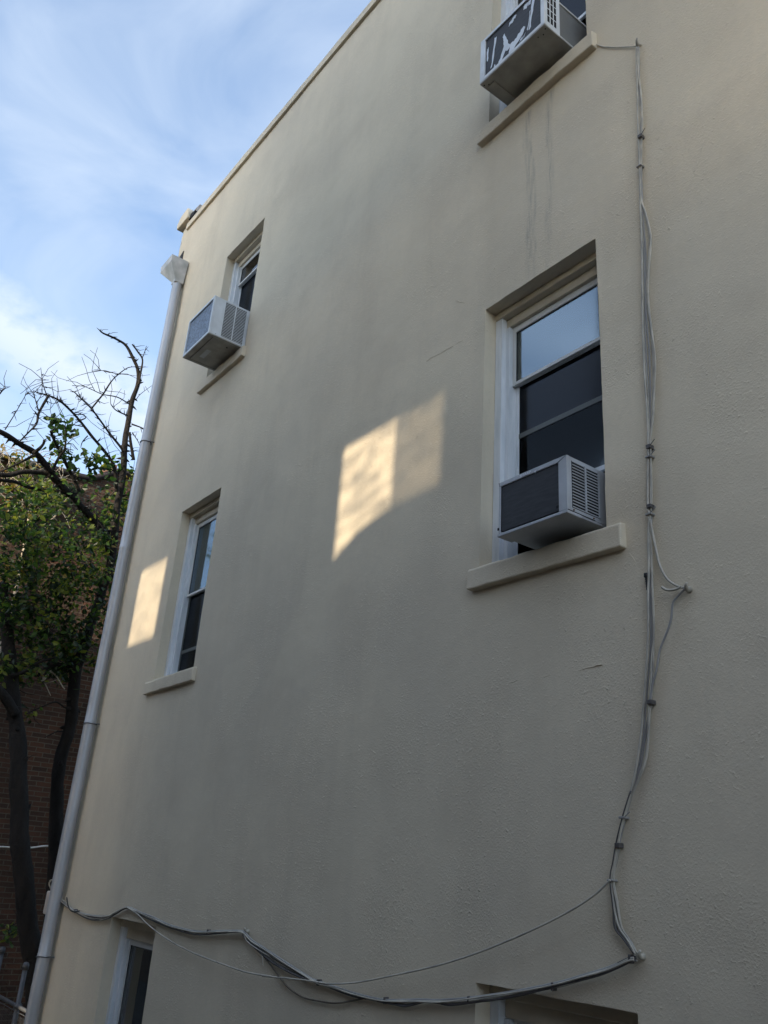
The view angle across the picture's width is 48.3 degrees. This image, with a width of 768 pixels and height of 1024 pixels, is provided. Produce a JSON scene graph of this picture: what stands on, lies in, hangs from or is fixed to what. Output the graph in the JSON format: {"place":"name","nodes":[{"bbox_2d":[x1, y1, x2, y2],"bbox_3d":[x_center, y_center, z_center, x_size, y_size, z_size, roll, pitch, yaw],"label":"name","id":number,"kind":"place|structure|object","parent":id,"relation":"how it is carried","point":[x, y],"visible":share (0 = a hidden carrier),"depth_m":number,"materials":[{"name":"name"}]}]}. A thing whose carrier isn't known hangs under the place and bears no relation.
{"place":"outdoors","nodes":[
{"label":"outdoors","id":0,"kind":"place"},
{"bbox_2d":[0,845,47,848],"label":"clothes line","id":1,"kind":"object","parent":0,"point":[30,847],"visible":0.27,"depth_m":11.62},
{"bbox_2d":[0,453,133,1023],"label":"brick building","id":2,"kind":"structure","parent":0,"point":[50,718],"depth_m":12.71,"materials":[{"name":"brick"}]},
{"bbox_2d":[0,440,77,652],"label":"climbing vine","id":3,"kind":"object","parent":2,"relation":"attached to","point":[8,489],"visible":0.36,"depth_m":13.35,"materials":[{"name":"green plant"}]},
{"bbox_2d":[0,0,370,474],"label":"sky","id":4,"kind":"structure","parent":0,"point":[119,118],"materials":[{"name":"blue"}]},
{"label":"ground","id":5,"kind":"structure","parent":0,"visible":0},
{"bbox_2d":[0,946,28,1023],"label":"chain link fence","id":6,"kind":"object","parent":5,"relation":"on","point":[17,1006],"visible":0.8,"depth_m":9.53,"materials":[{"name":"metal"}]},
{"bbox_2d":[0,472,126,1018],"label":"thorny tree","id":7,"kind":"object","parent":5,"relation":"on","point":[29,933],"visible":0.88,"depth_m":11.15,"materials":[{"name":"green plant"}]},
{"bbox_2d":[0,327,150,935],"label":"thorny tree","id":8,"kind":"object","parent":5,"relation":"on","point":[56,814],"visible":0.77,"depth_m":11.76,"materials":[{"name":"green plant"}]},
{"bbox_2d":[37,0,767,1023],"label":"cream building","id":9,"kind":"structure","parent":5,"relation":"on","point":[371,698],"depth_m":5.17,"materials":[{"name":"paint"}]},
{"bbox_2d":[43,879,51,913],"bbox_3d":[-3.423,3.972,8.844,0.117,0.339,0.303,20,-28,-33],"label":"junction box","id":10,"kind":"object","parent":9,"relation":"attached to","point":[46,903],"visible":0.4,"depth_m":8.88,"materials":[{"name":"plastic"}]},
{"bbox_2d":[24,254,188,1023],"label":"downspout","id":11,"kind":"object","parent":9,"relation":"attached to","point":[173,269],"visible":1,"depth_m":9.19,"materials":[{"name":"metal"}]},
{"bbox_2d":[105,919,156,1023],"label":"window","id":12,"kind":"structure","parent":9,"relation":"in","point":[129,985],"depth_m":7.08,"materials":[{"name":"white plastic"}]},
{"bbox_2d":[143,497,219,693],"bbox_3d":[-1.818,0.771,8.201,0.269,1.867,1.068,20,-28,-33],"label":"window","id":13,"kind":"structure","parent":9,"relation":"in","point":[180,668],"depth_m":8.39,"materials":[{"name":"white plastic"}]},
{"bbox_2d":[183,295,249,369],"bbox_3d":[-1.722,-1.833,9.134,0.600,0.476,0.751,20,-28,-33],"label":"air conditioner","id":14,"kind":"object","parent":9,"relation":"on","point":[217,332],"visible":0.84,"depth_m":8.88,"materials":[{"name":"white metal"}]},
{"bbox_2d":[197,232,261,393],"bbox_3d":[-1.590,-2.251,9.478,0.277,1.840,1.027,20,-28,-33],"label":"window","id":15,"kind":"structure","parent":9,"relation":"in","point":[241,289],"depth_m":9.79,"materials":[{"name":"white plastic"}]},
{"bbox_2d":[60,897,637,1006],"bbox_3d":[-1.120,2.860,5.847,0.043,0.382,6.912,20,-28,-33],"label":"cable bundle","id":16,"kind":"object","parent":9,"relation":"attached to","point":[467,1000],"visible":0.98,"depth_m":4.37,"materials":[{"name":"black plastic"}]},
{"bbox_2d":[266,960,362,1003],"bbox_3d":[-0.428,2.703,4.922,0.011,0.176,1.089,20,-28,-33],"label":"wire","id":17,"kind":"object","parent":16,"relation":"hanging from","point":[290,989],"visible":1,"depth_m":4.86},
{"bbox_2d":[126,879,610,984],"bbox_3d":[-0.606,2.497,5.241,0.011,0.661,4.991,20,-28,-33],"label":"wire","id":18,"kind":"object","parent":9,"relation":"attached to","point":[530,930],"visible":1,"depth_m":4.29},
{"bbox_2d":[480,0,586,106],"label":"air conditioner","id":19,"kind":"object","parent":9,"relation":"on","point":[526,45],"visible":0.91,"depth_m":5.68,"materials":[{"name":"white metal"}]},
{"bbox_2d":[478,0,596,147],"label":"window","id":20,"kind":"structure","parent":9,"relation":"in","point":[507,115],"depth_m":5.82,"materials":[{"name":"white plastic"}]},
{"bbox_2d":[467,252,624,593],"bbox_3d":[0.955,-0.528,4.827,0.291,1.901,1.055,20,-28,-33],"label":"window","id":21,"kind":"structure","parent":9,"relation":"in","point":[548,402],"depth_m":5.01,"materials":[{"name":"white plastic"}]},
{"bbox_2d":[497,455,606,548],"bbox_3d":[0.922,-0.023,4.431,0.421,0.314,0.519,20,-28,-33],"label":"air conditioner","id":22,"kind":"object","parent":9,"relation":"on","point":[558,499],"visible":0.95,"depth_m":4.29,"materials":[{"name":"grey metal"}]},
{"bbox_2d":[490,985,637,1023],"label":"window","id":23,"kind":"structure","parent":9,"relation":"in","point":[532,1008],"depth_m":3.75,"materials":[{"name":"white plastic"}]},
{"bbox_2d":[596,44,635,47],"bbox_3d":[1.408,-2.834,5.198,0.008,0.297,0.297,20,-28,-33],"label":"wire","id":24,"kind":"object","parent":9,"relation":"attached to","point":[615,47],"visible":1,"depth_m":5.20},
{"bbox_2d":[607,45,655,954],"bbox_3d":[1.204,-0.480,4.215,0.036,4.769,0.439,20,-28,-33],"label":"cable bundle","id":25,"kind":"object","parent":9,"relation":"attached to","point":[637,775],"visible":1,"depth_m":3.89,"materials":[{"name":"grey plastic"}]},
{"bbox_2d":[649,519,684,698],"bbox_3d":[1.215,0.396,3.712,0.026,0.828,0.222,20,-28,-33],"label":"cable","id":26,"kind":"object","parent":25,"relation":"attached to","point":[665,589],"visible":1,"depth_m":3.67,"materials":[{"name":"grey plastic"}]},
{"bbox_2d":[635,37,640,46],"bbox_3d":[1.480,-2.748,5.014,0.026,0.037,0.048,-18,-32,42],"label":"cable anchor","id":27,"kind":"object","parent":9,"relation":"attached to","point":[637,43],"visible":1,"depth_m":5.01,"materials":[{"name":"grey metal"}]},
{"bbox_2d":[637,950,646,960],"bbox_3d":[1.000,1.724,3.333,0.045,0.040,0.028,20,-28,-33],"label":"cable anchor","id":28,"kind":"object","parent":9,"relation":"attached to","point":[642,956],"visible":1,"depth_m":3.33,"materials":[{"name":"grey plastic"}]},
{"bbox_2d":[684,582,692,592],"bbox_3d":[1.292,0.322,3.650,0.048,0.039,0.027,23,-30,-37],"label":"cable anchor","id":29,"kind":"object","parent":9,"relation":"attached to","point":[689,589],"visible":1,"depth_m":3.64,"materials":[{"name":"grey plastic"}]}
]}

